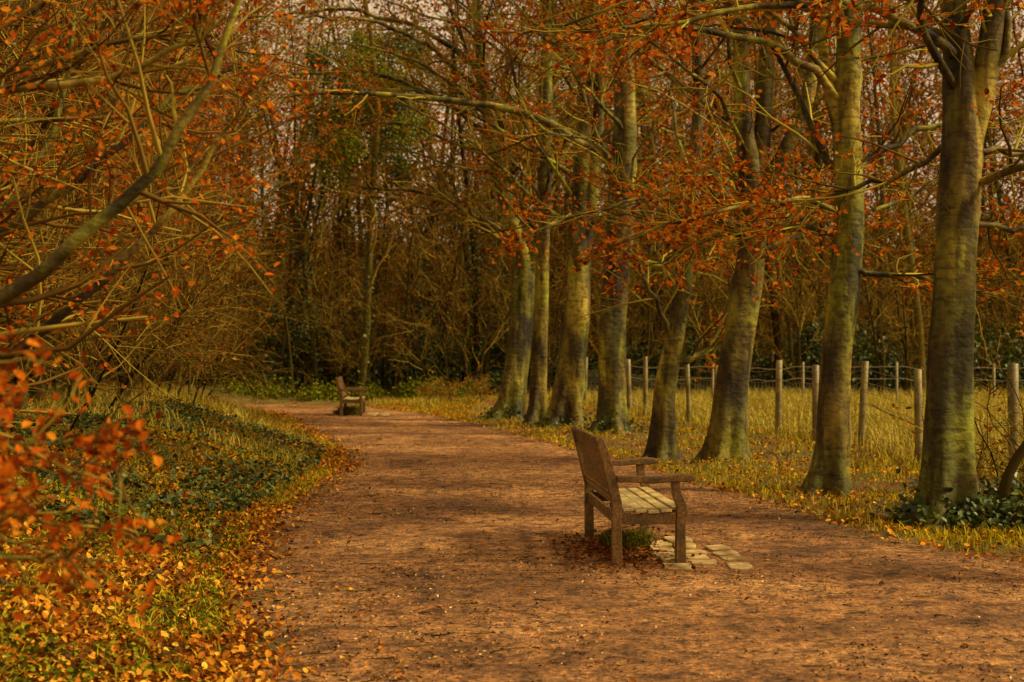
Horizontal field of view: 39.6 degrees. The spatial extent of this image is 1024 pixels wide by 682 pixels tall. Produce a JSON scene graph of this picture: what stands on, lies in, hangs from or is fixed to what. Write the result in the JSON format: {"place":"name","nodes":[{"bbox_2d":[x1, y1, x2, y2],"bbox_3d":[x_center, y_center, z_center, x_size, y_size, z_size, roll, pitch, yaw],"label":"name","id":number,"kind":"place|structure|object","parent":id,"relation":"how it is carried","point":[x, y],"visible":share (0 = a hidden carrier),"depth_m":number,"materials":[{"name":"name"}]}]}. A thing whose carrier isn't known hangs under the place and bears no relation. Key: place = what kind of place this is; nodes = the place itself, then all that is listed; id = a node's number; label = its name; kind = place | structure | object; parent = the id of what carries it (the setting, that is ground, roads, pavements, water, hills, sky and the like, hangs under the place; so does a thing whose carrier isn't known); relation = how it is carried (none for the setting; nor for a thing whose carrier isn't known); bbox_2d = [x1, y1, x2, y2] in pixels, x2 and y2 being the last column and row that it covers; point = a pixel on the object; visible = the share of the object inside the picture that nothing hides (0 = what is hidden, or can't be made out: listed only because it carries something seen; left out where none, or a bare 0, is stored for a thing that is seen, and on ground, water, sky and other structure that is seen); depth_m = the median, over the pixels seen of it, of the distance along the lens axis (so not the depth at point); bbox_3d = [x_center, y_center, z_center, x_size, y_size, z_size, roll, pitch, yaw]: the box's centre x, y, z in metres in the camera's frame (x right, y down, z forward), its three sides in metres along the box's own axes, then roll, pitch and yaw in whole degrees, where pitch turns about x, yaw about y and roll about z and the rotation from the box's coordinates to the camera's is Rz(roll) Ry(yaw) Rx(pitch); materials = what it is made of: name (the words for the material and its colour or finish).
{"place":"outdoors","nodes":[
{"label":"outdoors","id":0,"kind":"place"},
{"bbox_2d":[0,248,1023,681],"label":"ground","id":1,"kind":"structure","parent":0,"point":[618,444],"depth_m":16.13,"materials":[{"name":"plant"}]},
{"bbox_2d":[0,325,182,632],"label":"beech shrub","id":2,"kind":"object","parent":1,"relation":"on","point":[10,465],"visible":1,"depth_m":4.01,"materials":[{"name":"orange plant"}]},
{"bbox_2d":[0,0,262,413],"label":"tree","id":3,"kind":"object","parent":1,"relation":"on","point":[33,392],"visible":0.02,"depth_m":19.55,"materials":[{"name":"brown plant"}]},
{"bbox_2d":[0,0,309,321],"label":"beech tree","id":4,"kind":"object","parent":1,"relation":"on","point":[208,136],"visible":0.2,"depth_m":18.01,"materials":[{"name":"orange plant"}]},
{"bbox_2d":[0,0,312,218],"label":"beech tree","id":5,"kind":"object","parent":1,"relation":"on","point":[12,121],"visible":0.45,"depth_m":9.47,"materials":[{"name":"orange plant"}]},
{"bbox_2d":[26,0,288,385],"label":"beech tree","id":6,"kind":"object","parent":1,"relation":"on","point":[204,158],"visible":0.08,"depth_m":32.98,"materials":[{"name":"orange plant"}]},
{"bbox_2d":[0,0,316,455],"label":"bank thicket","id":7,"kind":"object","parent":1,"relation":"on","point":[189,327],"visible":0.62,"depth_m":18.25,"materials":[{"name":"brown plant"}]},
{"bbox_2d":[0,0,318,192],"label":"beech tree","id":8,"kind":"object","parent":1,"relation":"on","point":[42,5],"visible":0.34,"depth_m":12.69,"materials":[{"name":"orange plant"}]},
{"bbox_2d":[1,0,348,399],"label":"beech tree","id":9,"kind":"object","parent":1,"relation":"on","point":[270,192],"visible":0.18,"depth_m":22.17,"materials":[{"name":"orange plant"}]},
{"bbox_2d":[0,0,369,516],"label":"beech tree","id":10,"kind":"object","parent":1,"relation":"on","point":[37,275],"visible":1,"depth_m":6.37,"materials":[{"name":"orange plant"}]},
{"bbox_2d":[62,0,310,392],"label":"beech tree","id":11,"kind":"object","parent":1,"relation":"on","point":[196,166],"visible":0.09,"depth_m":26.54,"materials":[{"name":"orange plant"}]},
{"bbox_2d":[73,0,313,370],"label":"beech tree","id":12,"kind":"object","parent":1,"relation":"on","point":[269,157],"visible":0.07,"depth_m":38.74,"materials":[{"name":"orange plant"}]},
{"bbox_2d":[0,379,475,681],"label":"bank grass","id":13,"kind":"structure","parent":1,"relation":"on","point":[234,494],"depth_m":13.73,"materials":[{"name":"green plant"}]},
{"bbox_2d":[0,386,476,681],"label":"bank leaf litter","id":14,"kind":"object","parent":1,"relation":"on","point":[226,658],"visible":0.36,"depth_m":8.63,"materials":[{"name":"orange plant"}]},
{"bbox_2d":[412,361,499,404],"bbox_3d":[-1.438,1.206,39.981,2.747,1.273,4.002,0,0,-10],"label":"bracken bush","id":15,"kind":"object","parent":1,"relation":"on","point":[458,389],"visible":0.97,"depth_m":39.70,"materials":[{"name":"orange plant"}]},
{"bbox_2d":[221,0,755,421],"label":"beech tree","id":16,"kind":"object","parent":1,"relation":"on","point":[512,398],"visible":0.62,"depth_m":31.46,"materials":[{"name":"brown plant"}]},
{"bbox_2d":[255,0,735,434],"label":"beech tree","id":17,"kind":"object","parent":1,"relation":"on","point":[612,413],"visible":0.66,"depth_m":25.79,"materials":[{"name":"brown plant"}]},
{"bbox_2d":[8,0,1023,396],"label":"woodland trees","id":18,"kind":"object","parent":1,"relation":"on","point":[304,232],"visible":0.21,"depth_m":51.90,"materials":[{"name":"orange plant"}]},
{"bbox_2d":[10,0,1023,400],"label":"woodland undergrowth","id":19,"kind":"object","parent":1,"relation":"on","point":[398,170],"visible":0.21,"depth_m":50.44,"materials":[{"name":"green plant"}]},
{"bbox_2d":[429,0,691,424],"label":"beech tree","id":20,"kind":"object","parent":1,"relation":"on","point":[537,408],"visible":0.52,"depth_m":29.87,"materials":[{"name":"brown plant"}]},
{"bbox_2d":[130,141,1023,397],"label":"woodland saplings","id":21,"kind":"object","parent":1,"relation":"on","point":[797,302],"visible":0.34,"depth_m":48.62,"materials":[{"name":"brown plant"}]},
{"bbox_2d":[344,0,813,428],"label":"beech tree","id":22,"kind":"object","parent":1,"relation":"on","point":[566,399],"visible":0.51,"depth_m":28.76,"materials":[{"name":"brown plant"}]},
{"bbox_2d":[511,0,918,462],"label":"beech tree","id":23,"kind":"object","parent":1,"relation":"on","point":[661,444],"visible":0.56,"depth_m":20.09,"materials":[{"name":"brown plant"}]},
{"bbox_2d":[450,0,1023,496],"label":"beech tree","id":24,"kind":"object","parent":1,"relation":"on","point":[828,470],"visible":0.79,"depth_m":15.36,"materials":[{"name":"brown plant"}]},
{"bbox_2d":[485,0,1023,463],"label":"beech tree","id":25,"kind":"object","parent":1,"relation":"on","point":[727,434],"visible":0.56,"depth_m":19.23,"materials":[{"name":"brown plant"}]},
{"bbox_2d":[547,384,1023,483],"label":"field grass","id":26,"kind":"structure","parent":1,"relation":"on","point":[806,406],"depth_m":28.09,"materials":[{"name":"yellow plant"}]},
{"bbox_2d":[547,355,1023,479],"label":"wire fence","id":27,"kind":"object","parent":1,"relation":"on","point":[1012,368],"visible":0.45,"depth_m":20.37,"materials":[{"name":"brown wood"}]},
{"bbox_2d":[595,0,1023,533],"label":"beech tree","id":28,"kind":"object","parent":1,"relation":"on","point":[948,468],"visible":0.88,"depth_m":12.66,"materials":[{"name":"brown plant"}]},
{"bbox_2d":[631,362,1023,400],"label":"paddock tape fence","id":29,"kind":"object","parent":1,"relation":"on","point":[803,378],"visible":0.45,"depth_m":38.17,"materials":[{"name":"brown wood"}]},
{"bbox_2d":[853,334,1023,536],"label":"bramble bush","id":30,"kind":"object","parent":1,"relation":"on","point":[1005,493],"visible":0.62,"depth_m":12.90,"materials":[{"name":"green plant"}]},
{"bbox_2d":[5,0,1023,247],"label":"sky","id":31,"kind":"structure","parent":0,"point":[420,2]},
{"bbox_2d":[198,394,1023,681],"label":"path","id":32,"kind":"structure","parent":0,"point":[768,643],"depth_m":9.17,"materials":[{"name":"brown soil"}]},
{"bbox_2d":[335,376,367,415],"bbox_3d":[-3.893,1.328,34.605,0.717,0.928,1.624,0,0,-3],"label":"park bench","id":33,"kind":"object","parent":32,"relation":"on","point":[343,389],"visible":0.95,"depth_m":33.82,"materials":[{"name":"brown wood"}]},
{"bbox_2d":[365,412,390,415],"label":"stone paving","id":34,"kind":"structure","parent":32,"relation":"on","point":[375,414],"depth_m":34.35,"materials":[{"name":"beige stone"}]},
{"bbox_2d":[331,403,701,586],"bbox_3d":[-1.383,1.579,22.410,1.547,0.313,26.770,0,0,-11],"label":"grass tuft","id":35,"kind":"object","parent":32,"relation":"on","point":[633,539],"visible":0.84,"depth_m":10.95,"materials":[{"name":"green plant"}]},
{"bbox_2d":[218,402,1023,681],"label":"path leaf litter","id":36,"kind":"object","parent":32,"relation":"on","point":[312,668],"visible":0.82,"depth_m":9.23,"materials":[{"name":"brown plant"}]},
{"bbox_2d":[571,425,695,565],"bbox_3d":[0.902,1.156,11.000,0.717,0.928,1.684,0,0,-4],"label":"park bench","id":37,"kind":"object","parent":32,"relation":"on","point":[602,478],"visible":0.97,"depth_m":10.25,"materials":[{"name":"brown wood"}]},
{"bbox_2d":[649,536,752,569],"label":"stone paving","id":38,"kind":"structure","parent":32,"relation":"on","point":[722,551],"depth_m":10.54,"materials":[{"name":"beige stone"}]},
{"bbox_2d":[534,0,983,97],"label":"beech tree","id":39,"kind":"object","parent":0,"point":[603,25],"visible":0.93,"depth_m":10.13,"materials":[{"name":"orange plant"}]}
]}

